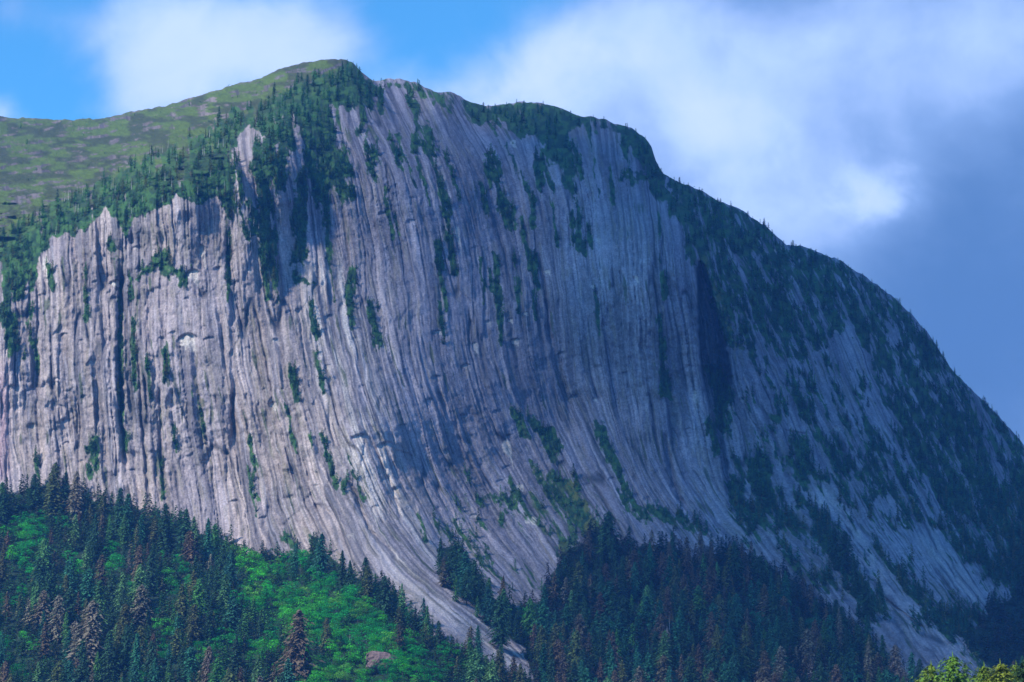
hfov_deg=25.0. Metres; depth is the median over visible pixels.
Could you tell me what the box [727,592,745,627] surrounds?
conifer
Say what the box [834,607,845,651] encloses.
conifer
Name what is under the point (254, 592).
alder
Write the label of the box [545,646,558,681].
conifer
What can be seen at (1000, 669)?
spruce
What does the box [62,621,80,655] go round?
conifer
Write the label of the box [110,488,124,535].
conifer
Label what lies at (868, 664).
conifer
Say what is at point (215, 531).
conifer
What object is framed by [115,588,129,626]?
conifer
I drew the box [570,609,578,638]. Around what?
conifer
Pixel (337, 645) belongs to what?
alder
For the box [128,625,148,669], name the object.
conifer
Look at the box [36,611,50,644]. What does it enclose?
conifer
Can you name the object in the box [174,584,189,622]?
conifer
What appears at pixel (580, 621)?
conifer
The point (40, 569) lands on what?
conifer
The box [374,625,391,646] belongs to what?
alder
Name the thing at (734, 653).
conifer
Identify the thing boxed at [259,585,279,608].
alder
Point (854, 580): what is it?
conifer
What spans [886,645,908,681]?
conifer
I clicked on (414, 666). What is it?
alder
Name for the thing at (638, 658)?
conifer
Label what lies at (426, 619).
conifer
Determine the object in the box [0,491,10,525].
conifer
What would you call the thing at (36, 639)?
alder
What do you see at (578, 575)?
conifer
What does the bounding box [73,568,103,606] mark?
conifer
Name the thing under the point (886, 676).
conifer
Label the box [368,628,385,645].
alder
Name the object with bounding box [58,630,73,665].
conifer
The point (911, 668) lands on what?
conifer
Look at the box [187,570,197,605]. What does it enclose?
conifer
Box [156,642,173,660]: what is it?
alder
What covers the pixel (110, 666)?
conifer
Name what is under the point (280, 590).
alder
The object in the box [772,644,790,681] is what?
conifer
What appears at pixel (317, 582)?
alder
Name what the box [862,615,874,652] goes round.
conifer
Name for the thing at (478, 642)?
conifer
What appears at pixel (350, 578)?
conifer
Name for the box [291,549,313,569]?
alder
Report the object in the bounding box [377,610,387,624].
alder
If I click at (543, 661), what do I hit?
conifer
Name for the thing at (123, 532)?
conifer
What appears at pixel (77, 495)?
conifer
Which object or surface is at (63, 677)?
conifer
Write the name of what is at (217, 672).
conifer
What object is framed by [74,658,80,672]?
conifer
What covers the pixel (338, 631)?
alder
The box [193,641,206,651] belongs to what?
alder
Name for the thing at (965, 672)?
conifer
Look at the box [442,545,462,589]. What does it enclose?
conifer
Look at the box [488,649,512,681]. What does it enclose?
conifer
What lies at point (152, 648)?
conifer
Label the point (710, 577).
conifer
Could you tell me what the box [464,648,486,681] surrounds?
conifer
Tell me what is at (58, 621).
conifer
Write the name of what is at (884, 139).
sky
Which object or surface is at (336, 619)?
alder
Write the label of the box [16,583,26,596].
alder
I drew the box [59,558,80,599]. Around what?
conifer
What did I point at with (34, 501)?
conifer
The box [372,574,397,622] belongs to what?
conifer
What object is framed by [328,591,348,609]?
alder
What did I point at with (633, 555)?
conifer
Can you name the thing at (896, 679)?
conifer
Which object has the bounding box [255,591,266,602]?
alder
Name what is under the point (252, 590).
alder
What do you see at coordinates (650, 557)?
conifer
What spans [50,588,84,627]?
conifer
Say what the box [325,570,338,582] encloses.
alder
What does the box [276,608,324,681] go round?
conifer
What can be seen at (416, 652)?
alder
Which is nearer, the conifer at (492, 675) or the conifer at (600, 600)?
the conifer at (492, 675)
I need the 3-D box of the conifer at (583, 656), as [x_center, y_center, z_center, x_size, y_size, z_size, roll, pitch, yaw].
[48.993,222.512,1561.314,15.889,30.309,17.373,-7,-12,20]
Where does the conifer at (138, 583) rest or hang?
on the mountain
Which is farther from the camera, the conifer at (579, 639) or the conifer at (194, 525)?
the conifer at (194, 525)
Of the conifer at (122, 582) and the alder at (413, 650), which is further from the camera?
the conifer at (122, 582)
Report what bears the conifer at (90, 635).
on the mountain
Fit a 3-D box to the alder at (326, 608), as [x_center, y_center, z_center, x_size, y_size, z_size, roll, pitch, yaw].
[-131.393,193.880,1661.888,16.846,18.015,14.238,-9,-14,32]
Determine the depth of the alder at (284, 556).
1815.40 m
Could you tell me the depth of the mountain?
2061.85 m
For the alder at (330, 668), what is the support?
on the mountain
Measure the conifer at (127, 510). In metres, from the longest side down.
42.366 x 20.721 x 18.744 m
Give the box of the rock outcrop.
[365,651,400,673]
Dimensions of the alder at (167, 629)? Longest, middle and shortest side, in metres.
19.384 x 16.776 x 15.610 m
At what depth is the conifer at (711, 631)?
1634.33 m
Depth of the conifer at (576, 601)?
1754.49 m
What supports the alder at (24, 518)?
on the mountain
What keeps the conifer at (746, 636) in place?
on the mountain
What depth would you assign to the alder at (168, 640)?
1596.77 m
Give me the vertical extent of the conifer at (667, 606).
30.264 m
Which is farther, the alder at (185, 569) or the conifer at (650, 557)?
the conifer at (650, 557)
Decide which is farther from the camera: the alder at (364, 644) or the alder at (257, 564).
the alder at (257, 564)
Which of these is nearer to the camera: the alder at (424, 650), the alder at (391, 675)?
the alder at (391, 675)
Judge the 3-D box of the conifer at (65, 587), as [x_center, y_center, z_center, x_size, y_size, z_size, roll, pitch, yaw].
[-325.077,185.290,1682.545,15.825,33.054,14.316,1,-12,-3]
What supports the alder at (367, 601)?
on the mountain
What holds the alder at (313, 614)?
on the mountain
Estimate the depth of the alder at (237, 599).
1692.79 m
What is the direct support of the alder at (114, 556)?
on the mountain
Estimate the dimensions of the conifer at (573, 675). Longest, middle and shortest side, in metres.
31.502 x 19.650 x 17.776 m
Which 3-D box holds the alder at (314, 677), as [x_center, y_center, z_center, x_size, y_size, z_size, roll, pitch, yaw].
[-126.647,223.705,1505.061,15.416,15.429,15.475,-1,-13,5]
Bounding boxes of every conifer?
[0,482,11,509]
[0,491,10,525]
[0,542,7,580]
[0,631,9,674]
[0,659,8,681]
[5,674,14,681]
[25,556,53,595]
[26,474,42,513]
[26,590,51,630]
[26,673,32,681]
[29,574,49,603]
[30,582,40,627]
[31,660,45,681]
[32,538,55,575]
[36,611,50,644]
[38,622,52,658]
[40,572,59,619]
[42,462,66,516]
[48,595,70,645]
[48,660,63,681]
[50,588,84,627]
[57,471,71,516]
[57,574,68,603]
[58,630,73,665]
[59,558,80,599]
[59,671,67,681]
[60,612,72,644]
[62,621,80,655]
[62,659,76,681]
[63,471,87,523]
[65,600,106,670]
[66,629,87,669]
[69,664,92,681]
[72,639,91,681]
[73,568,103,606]
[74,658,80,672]
[80,598,88,633]
[83,598,113,639]
[84,518,103,554]
[88,652,103,681]
[89,667,94,681]
[90,579,110,623]
[94,554,108,592]
[97,648,121,681]
[98,628,114,662]
[100,629,118,670]
[105,570,118,609]
[107,601,117,635]
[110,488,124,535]
[111,572,131,618]
[112,616,132,661]
[113,604,135,636]
[115,494,135,541]
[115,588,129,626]
[116,513,130,548]
[116,625,133,669]
[125,664,141,681]
[126,632,144,679]
[127,572,147,614]
[128,564,152,595]
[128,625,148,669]
[129,583,155,625]
[131,545,146,580]
[138,641,164,681]
[142,553,163,592]
[144,633,162,674]
[146,658,161,681]
[154,502,178,553]
[174,508,193,554]
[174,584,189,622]
[178,646,200,681]
[179,530,200,566]
[180,603,203,644]
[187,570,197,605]
[189,579,210,617]
[191,517,200,549]
[194,646,214,681]
[196,671,201,681]
[199,518,216,564]
[200,607,219,645]
[208,658,227,681]
[210,524,221,559]
[212,544,229,581]
[215,574,232,617]
[219,595,244,633]
[222,549,239,594]
[223,671,240,681]
[225,636,247,680]
[252,653,263,681]
[255,676,263,681]
[272,633,303,672]
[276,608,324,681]
[281,658,296,681]
[288,543,300,577]
[310,532,332,579]
[310,547,323,571]
[318,617,334,654]
[334,549,347,595]
[343,560,356,592]
[357,557,372,585]
[358,565,373,602]
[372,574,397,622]
[388,624,408,653]
[421,606,430,639]
[434,538,444,573]
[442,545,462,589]
[454,551,472,596]
[460,569,474,605]
[462,626,476,659]
[463,637,474,677]
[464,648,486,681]
[469,561,482,606]
[473,625,484,664]
[473,669,484,681]
[478,585,496,624]
[481,577,494,613]
[483,658,502,681]
[485,595,514,646]
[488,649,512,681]
[494,643,507,675]
[498,575,508,606]
[500,589,516,626]
[515,663,525,681]
[519,597,538,639]
[528,600,556,636]
[529,625,549,669]
[532,643,549,679]
[543,617,551,644]
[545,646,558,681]
[547,623,562,669]
[547,638,569,673]
[555,649,568,681]
[558,632,568,654]
[560,603,572,637]
[565,630,591,676]
[566,661,581,681]
[567,612,591,649]
[568,561,589,602]
[568,578,587,621]
[569,628,578,659]
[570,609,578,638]
[576,626,583,652]
[576,649,595,678]
[577,659,585,681]
[578,596,591,632]
[580,666,594,681]
[583,530,595,565]
[592,591,608,624]
[593,509,627,563]
[596,657,604,681]
[599,581,619,619]
[602,563,610,593]
[602,639,614,678]
[603,632,622,671]
[606,649,619,680]
[607,610,630,645]
[611,670,619,681]
[615,628,621,662]
[618,660,627,681]
[620,636,629,667]
[624,550,643,582]
[627,561,643,601]
[630,652,643,678]
[630,665,648,681]
[632,659,637,679]
[636,596,657,633]
[638,585,653,615]
[641,652,657,681]
[644,542,657,575]
[644,631,660,666]
[649,613,673,648]
[652,600,667,634]
[653,631,676,667]
[654,655,676,681]
[662,586,673,620]
[663,665,673,681]
[664,542,676,576]
[671,610,686,650]
[672,630,693,662]
[673,588,690,624]
[681,656,700,681]
[689,584,708,618]
[693,531,708,566]
[694,644,708,681]
[701,567,723,602]
[701,602,726,637]
[702,612,720,652]
[705,647,722,681]
[705,670,716,681]
[711,624,721,664]
[713,594,732,627]
[716,660,727,681]
[718,634,731,668]
[721,547,745,582]
[722,662,739,681]
[725,541,745,589]
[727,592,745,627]
[728,655,745,681]
[731,646,742,681]
[738,623,753,660]
[739,646,756,681]
[751,665,771,681]
[753,556,766,588]
[754,583,770,624]
[756,650,778,681]
[759,628,777,664]
[763,590,786,628]
[771,673,778,681]
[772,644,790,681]
[779,596,793,622]
[779,671,790,681]
[790,628,824,672]
[804,619,823,652]
[814,662,830,681]
[822,615,838,644]
[823,528,841,564]
[828,599,839,624]
[828,664,844,681]
[830,531,859,570]
[834,606,849,639]
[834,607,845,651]
[836,652,850,681]
[844,647,865,681]
[848,553,861,594]
[852,624,866,660]
[856,580,879,616]
[860,634,880,676]
[860,641,876,681]
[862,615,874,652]
[870,652,888,680]
[875,666,881,681]
[876,635,890,672]
[878,669,893,681]
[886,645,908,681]
[894,675,899,681]
[899,670,908,681]
[905,651,916,681]
[914,659,928,681]
[960,663,971,681]
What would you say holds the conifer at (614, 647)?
on the mountain
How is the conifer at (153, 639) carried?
on the mountain
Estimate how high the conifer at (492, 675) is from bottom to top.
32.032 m
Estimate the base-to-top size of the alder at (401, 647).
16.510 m
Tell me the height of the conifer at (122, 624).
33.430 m
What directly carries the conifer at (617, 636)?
on the mountain
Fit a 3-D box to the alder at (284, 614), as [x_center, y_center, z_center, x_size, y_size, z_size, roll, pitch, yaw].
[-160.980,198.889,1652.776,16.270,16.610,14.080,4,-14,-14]
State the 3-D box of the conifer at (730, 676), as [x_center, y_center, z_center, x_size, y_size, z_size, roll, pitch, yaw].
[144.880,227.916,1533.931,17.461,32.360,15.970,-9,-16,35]
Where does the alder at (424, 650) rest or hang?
on the mountain
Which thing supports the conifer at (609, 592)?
on the mountain
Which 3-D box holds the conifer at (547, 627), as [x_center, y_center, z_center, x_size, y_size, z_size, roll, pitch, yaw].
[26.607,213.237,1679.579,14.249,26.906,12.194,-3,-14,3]
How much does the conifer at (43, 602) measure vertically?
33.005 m
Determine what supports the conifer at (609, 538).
on the mountain
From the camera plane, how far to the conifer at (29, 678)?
1487.95 m
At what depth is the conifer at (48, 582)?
1675.39 m
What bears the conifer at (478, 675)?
on the mountain
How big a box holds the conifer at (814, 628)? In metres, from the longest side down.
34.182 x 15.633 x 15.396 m
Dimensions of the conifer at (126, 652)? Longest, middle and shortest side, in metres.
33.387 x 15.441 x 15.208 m
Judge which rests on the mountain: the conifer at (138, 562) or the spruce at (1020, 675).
the conifer at (138, 562)
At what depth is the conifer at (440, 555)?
1767.22 m
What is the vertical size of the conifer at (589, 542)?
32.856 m
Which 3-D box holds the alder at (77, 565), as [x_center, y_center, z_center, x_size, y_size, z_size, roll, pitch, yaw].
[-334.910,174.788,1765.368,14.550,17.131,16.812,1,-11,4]
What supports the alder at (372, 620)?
on the mountain
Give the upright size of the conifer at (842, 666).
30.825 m
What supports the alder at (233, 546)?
on the mountain
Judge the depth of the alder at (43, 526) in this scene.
1845.78 m
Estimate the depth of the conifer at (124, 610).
1609.18 m
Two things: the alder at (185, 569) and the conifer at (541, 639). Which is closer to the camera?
the conifer at (541, 639)
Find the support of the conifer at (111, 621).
on the mountain
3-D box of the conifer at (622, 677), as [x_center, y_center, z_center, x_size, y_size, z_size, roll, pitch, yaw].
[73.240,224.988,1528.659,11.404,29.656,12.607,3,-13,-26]
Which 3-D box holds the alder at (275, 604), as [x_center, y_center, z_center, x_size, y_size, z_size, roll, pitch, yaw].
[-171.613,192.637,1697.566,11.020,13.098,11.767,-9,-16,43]
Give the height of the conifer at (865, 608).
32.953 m
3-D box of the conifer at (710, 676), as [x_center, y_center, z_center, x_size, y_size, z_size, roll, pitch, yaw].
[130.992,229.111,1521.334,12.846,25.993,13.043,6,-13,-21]
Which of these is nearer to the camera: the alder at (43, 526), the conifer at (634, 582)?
the conifer at (634, 582)
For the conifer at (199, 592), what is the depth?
1650.04 m
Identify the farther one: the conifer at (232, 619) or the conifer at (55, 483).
the conifer at (55, 483)
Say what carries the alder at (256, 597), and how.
on the mountain
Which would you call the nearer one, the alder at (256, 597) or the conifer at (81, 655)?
the conifer at (81, 655)
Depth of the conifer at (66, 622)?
1608.61 m
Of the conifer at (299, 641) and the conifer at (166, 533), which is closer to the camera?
the conifer at (299, 641)
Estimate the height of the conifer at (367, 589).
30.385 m
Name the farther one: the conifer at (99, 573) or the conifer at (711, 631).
the conifer at (99, 573)
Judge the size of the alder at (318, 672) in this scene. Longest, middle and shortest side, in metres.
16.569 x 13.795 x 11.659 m
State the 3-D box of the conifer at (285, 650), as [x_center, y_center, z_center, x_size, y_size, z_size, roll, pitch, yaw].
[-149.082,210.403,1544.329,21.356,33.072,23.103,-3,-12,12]
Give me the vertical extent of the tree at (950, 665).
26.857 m
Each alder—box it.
[0,525,12,537]
[5,545,20,560]
[8,515,19,523]
[11,662,26,676]
[14,522,31,538]
[14,540,36,562]
[15,556,30,568]
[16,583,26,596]
[18,511,31,523]
[18,631,30,640]
[20,519,40,530]
[24,562,37,578]
[25,528,48,552]
[28,638,41,649]
[29,510,47,525]
[33,523,48,537]
[53,515,72,530]
[61,550,78,558]
[67,559,82,573]
[103,560,116,581]
[104,540,120,552]
[107,553,124,572]
[152,617,174,632]
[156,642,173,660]
[157,567,178,589]
[160,631,170,643]
[168,583,180,595]
[176,560,191,574]
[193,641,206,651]
[196,647,213,657]
[208,636,223,651]
[215,626,233,639]
[226,545,245,566]
[228,633,244,647]
[230,590,244,603]
[235,548,262,572]
[238,595,255,610]
[241,582,253,592]
[244,582,263,599]
[244,639,271,659]
[246,547,259,564]
[246,639,258,650]
[247,565,266,582]
[251,554,266,568]
[251,595,265,607]
[255,561,270,575]
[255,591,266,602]
[258,639,279,655]
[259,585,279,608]
[260,630,278,642]
[262,583,276,601]
[264,617,281,633]
[270,563,285,573]
[271,594,282,606]
[272,568,284,580]
[276,607,292,628]
[277,589,291,599]
[277,597,294,615]
[277,625,289,634]
[278,603,293,619]
[280,552,290,566]
[283,580,303,595]
[285,607,308,626]
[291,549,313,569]
[298,586,310,598]
[299,601,325,620]
[301,560,312,571]
[303,607,322,629]
[303,610,324,628]
[306,628,323,648]
[306,672,320,681]
[307,565,327,581]
[307,580,320,592]
[310,589,326,604]
[310,653,330,673]
[311,665,326,681]
[315,595,335,609]
[319,599,339,614]
[321,633,339,644]
[322,664,338,679]
[322,667,337,680]
[323,577,336,589]
[324,575,339,589]
[324,639,338,656]
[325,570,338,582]
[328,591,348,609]
[329,612,347,627]
[330,624,347,641]
[332,639,344,649]
[333,602,353,623]
[333,651,344,663]
[333,662,356,681]
[335,631,351,643]
[337,594,352,605]
[337,642,363,664]
[339,607,353,623]
[340,585,363,606]
[343,583,357,600]
[345,600,369,621]
[345,636,368,652]
[348,625,361,638]
[351,604,363,616]
[353,613,373,635]
[356,667,377,681]
[359,595,375,614]
[365,635,384,651]
[366,610,381,623]
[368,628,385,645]
[369,622,385,636]
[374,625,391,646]
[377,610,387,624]
[377,658,401,678]
[380,631,396,647]
[383,623,402,635]
[383,654,401,672]
[384,667,403,680]
[387,641,407,658]
[389,648,410,673]
[392,656,412,678]
[402,637,420,654]
[403,629,420,644]
[406,647,424,663]
[408,657,421,672]
[413,658,436,680]
[417,644,428,657]
[421,673,433,681]
[431,667,445,680]
[436,640,453,660]
[440,657,454,670]
[446,643,463,657]
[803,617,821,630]
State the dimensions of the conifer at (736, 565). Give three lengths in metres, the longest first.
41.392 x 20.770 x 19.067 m
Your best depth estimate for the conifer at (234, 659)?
1519.63 m
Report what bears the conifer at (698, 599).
on the mountain
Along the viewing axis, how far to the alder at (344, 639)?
1601.45 m
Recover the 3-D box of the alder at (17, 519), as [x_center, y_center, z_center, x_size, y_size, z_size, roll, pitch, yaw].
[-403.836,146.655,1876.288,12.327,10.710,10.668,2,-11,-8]
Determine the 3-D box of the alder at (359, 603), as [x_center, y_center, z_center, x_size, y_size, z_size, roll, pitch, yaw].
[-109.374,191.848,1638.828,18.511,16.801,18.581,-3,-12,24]
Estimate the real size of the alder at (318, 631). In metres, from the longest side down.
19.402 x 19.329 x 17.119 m
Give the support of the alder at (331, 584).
on the mountain
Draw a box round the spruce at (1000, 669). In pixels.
[981,662,1016,681]
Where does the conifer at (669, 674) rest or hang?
on the mountain
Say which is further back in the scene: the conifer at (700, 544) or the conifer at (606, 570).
the conifer at (700, 544)
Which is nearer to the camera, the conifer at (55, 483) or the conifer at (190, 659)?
the conifer at (190, 659)
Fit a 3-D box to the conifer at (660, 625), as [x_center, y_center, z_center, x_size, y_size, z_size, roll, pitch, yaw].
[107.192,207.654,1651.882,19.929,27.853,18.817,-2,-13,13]
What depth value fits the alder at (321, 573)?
1750.52 m
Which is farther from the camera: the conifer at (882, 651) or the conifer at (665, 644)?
the conifer at (882, 651)
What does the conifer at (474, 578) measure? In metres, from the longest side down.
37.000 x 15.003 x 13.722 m
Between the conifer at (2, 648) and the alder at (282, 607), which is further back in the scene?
the alder at (282, 607)
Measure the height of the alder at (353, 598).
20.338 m
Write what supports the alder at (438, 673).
on the mountain
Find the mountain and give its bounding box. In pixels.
[0,59,1023,681]
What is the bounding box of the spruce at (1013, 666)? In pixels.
[1008,665,1023,681]
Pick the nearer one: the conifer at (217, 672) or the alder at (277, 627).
the conifer at (217, 672)
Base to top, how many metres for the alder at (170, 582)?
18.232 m
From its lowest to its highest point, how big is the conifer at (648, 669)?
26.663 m
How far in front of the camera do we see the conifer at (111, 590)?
1684.14 m
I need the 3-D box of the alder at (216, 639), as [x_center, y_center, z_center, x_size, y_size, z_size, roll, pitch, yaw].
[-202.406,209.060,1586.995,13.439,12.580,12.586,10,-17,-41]
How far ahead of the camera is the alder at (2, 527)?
1843.41 m
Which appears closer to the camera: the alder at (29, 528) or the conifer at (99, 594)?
the conifer at (99, 594)
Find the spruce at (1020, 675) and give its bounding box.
[1000,660,1023,681]
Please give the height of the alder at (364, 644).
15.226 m
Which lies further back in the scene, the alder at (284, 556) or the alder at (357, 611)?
the alder at (284, 556)
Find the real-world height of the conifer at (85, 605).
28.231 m
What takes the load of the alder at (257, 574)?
on the mountain
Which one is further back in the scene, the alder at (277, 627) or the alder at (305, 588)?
the alder at (305, 588)
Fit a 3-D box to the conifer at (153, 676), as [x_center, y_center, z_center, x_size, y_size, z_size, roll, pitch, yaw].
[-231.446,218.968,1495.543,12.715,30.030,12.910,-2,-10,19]
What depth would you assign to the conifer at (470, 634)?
1571.35 m
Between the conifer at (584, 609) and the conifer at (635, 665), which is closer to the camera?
the conifer at (635, 665)
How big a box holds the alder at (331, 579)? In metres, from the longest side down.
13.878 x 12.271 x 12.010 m
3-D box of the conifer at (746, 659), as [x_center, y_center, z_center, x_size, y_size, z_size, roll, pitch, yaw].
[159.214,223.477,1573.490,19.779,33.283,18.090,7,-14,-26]
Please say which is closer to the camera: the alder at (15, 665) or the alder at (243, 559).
the alder at (15, 665)
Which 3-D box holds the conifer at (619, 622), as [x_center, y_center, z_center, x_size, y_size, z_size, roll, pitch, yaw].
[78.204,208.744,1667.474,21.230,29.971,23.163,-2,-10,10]
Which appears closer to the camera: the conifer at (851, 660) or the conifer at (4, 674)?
the conifer at (4, 674)
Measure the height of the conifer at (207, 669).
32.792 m
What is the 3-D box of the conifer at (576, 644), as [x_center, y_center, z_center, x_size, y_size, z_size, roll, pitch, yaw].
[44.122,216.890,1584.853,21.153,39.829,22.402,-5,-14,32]
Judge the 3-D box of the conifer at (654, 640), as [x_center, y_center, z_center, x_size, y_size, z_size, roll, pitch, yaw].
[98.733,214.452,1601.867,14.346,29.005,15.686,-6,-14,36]
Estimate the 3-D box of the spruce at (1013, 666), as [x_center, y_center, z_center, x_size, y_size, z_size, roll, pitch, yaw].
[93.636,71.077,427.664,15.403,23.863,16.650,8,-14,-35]
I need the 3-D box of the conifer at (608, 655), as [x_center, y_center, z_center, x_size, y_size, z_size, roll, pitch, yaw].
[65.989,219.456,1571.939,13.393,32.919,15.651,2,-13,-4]
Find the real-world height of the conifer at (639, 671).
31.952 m
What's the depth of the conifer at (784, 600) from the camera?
1737.34 m
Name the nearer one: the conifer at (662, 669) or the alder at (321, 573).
the conifer at (662, 669)
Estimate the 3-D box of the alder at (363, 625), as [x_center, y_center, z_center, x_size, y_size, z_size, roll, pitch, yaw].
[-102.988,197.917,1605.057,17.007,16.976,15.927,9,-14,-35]
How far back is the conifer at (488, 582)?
1712.65 m
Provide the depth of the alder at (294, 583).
1722.38 m
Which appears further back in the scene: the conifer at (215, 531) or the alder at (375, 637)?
the conifer at (215, 531)
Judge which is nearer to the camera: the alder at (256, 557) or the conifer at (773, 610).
the conifer at (773, 610)
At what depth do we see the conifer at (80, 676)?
1473.19 m
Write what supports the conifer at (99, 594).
on the mountain
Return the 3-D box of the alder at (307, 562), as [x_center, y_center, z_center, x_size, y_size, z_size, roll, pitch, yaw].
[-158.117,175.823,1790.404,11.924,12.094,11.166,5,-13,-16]
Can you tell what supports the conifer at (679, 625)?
on the mountain
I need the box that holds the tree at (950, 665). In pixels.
[920,651,979,681]
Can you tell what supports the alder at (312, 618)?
on the mountain
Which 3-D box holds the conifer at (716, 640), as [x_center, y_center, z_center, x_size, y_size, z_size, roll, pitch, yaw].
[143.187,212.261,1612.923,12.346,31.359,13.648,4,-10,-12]
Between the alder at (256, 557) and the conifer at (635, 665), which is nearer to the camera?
the conifer at (635, 665)
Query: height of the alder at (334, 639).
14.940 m
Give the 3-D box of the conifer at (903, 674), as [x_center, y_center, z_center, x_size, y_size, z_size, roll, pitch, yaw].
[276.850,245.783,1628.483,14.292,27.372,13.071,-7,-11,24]
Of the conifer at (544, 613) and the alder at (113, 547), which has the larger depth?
the alder at (113, 547)
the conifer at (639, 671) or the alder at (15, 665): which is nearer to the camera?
the conifer at (639, 671)
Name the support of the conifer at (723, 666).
on the mountain
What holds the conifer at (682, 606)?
on the mountain
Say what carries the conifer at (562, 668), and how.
on the mountain
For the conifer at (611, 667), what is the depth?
1548.35 m
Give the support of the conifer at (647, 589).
on the mountain
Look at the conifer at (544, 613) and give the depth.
1698.88 m
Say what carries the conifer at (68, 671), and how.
on the mountain
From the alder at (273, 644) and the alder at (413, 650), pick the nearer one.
the alder at (413, 650)
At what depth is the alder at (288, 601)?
1683.76 m
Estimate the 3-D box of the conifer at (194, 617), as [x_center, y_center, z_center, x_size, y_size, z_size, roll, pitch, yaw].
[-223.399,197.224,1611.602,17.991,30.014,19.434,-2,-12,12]
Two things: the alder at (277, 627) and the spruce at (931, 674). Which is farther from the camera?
the alder at (277, 627)
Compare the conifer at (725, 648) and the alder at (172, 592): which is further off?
the alder at (172, 592)
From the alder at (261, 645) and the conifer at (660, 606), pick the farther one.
the conifer at (660, 606)
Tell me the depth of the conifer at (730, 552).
1837.57 m
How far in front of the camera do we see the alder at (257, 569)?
1778.63 m
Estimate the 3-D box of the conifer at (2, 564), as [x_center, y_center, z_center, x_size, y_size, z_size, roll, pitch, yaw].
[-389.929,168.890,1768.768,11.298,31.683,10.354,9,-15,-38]
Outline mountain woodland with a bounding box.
[0,59,1023,681]
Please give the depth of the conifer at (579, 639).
1639.28 m
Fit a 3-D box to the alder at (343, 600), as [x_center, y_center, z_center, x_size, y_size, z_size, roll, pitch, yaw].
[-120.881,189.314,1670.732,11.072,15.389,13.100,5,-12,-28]
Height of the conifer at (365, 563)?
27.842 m
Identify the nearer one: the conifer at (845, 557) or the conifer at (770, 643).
the conifer at (770, 643)
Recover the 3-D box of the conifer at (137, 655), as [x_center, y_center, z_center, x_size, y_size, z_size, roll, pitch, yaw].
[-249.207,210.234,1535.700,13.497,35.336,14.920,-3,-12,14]
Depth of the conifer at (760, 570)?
1823.10 m
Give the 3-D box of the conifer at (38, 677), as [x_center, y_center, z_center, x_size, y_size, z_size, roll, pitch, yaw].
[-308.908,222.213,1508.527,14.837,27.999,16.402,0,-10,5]
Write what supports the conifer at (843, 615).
on the mountain
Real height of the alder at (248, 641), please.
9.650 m
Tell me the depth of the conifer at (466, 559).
1718.74 m
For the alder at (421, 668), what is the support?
on the mountain
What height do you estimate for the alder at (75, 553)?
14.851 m
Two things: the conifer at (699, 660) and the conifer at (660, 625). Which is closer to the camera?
the conifer at (699, 660)
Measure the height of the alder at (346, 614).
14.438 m
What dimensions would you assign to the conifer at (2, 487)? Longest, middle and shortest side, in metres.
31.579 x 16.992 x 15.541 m
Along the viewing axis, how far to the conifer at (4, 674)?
1498.20 m
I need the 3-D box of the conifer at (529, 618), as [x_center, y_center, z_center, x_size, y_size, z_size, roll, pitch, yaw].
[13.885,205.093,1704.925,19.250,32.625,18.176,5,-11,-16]
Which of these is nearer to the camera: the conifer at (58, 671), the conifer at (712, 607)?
the conifer at (58, 671)
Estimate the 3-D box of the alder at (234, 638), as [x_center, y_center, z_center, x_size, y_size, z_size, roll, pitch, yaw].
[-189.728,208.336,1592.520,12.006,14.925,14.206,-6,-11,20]
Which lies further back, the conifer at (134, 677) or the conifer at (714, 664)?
the conifer at (714, 664)
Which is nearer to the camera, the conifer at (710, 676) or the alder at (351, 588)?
the conifer at (710, 676)
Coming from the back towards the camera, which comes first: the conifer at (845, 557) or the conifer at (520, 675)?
the conifer at (845, 557)
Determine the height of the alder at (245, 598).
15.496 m
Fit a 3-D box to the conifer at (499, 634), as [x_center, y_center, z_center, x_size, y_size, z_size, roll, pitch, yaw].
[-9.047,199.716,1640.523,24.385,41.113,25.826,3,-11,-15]
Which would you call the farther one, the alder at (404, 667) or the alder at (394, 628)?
the alder at (394, 628)
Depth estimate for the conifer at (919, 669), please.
1652.99 m
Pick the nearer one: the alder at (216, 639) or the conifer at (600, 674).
the conifer at (600, 674)
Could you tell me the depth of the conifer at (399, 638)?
1552.02 m
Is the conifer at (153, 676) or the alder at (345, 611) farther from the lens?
the alder at (345, 611)
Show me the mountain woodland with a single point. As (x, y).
(694, 627)
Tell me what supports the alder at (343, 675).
on the mountain
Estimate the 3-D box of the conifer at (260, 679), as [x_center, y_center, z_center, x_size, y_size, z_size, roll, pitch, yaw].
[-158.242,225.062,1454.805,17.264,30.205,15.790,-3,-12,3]
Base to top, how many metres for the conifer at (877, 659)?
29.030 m
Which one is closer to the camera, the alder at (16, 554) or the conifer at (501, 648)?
the conifer at (501, 648)
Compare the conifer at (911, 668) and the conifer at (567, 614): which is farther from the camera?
the conifer at (567, 614)
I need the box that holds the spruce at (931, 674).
[915,663,944,681]
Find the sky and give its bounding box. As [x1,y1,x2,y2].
[0,0,1023,444]
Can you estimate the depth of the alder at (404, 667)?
1518.41 m
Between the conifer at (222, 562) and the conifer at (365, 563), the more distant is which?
the conifer at (222, 562)
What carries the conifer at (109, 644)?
on the mountain
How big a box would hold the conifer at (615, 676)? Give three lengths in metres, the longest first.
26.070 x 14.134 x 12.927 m
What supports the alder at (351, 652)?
on the mountain
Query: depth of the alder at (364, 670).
1506.66 m
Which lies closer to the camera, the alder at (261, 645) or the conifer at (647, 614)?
the alder at (261, 645)
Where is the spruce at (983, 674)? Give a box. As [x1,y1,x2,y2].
[966,664,995,681]
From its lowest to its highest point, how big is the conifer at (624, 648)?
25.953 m
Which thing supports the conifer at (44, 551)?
on the mountain
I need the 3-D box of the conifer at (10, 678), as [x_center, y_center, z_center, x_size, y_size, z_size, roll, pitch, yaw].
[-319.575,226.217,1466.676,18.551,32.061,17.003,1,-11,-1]

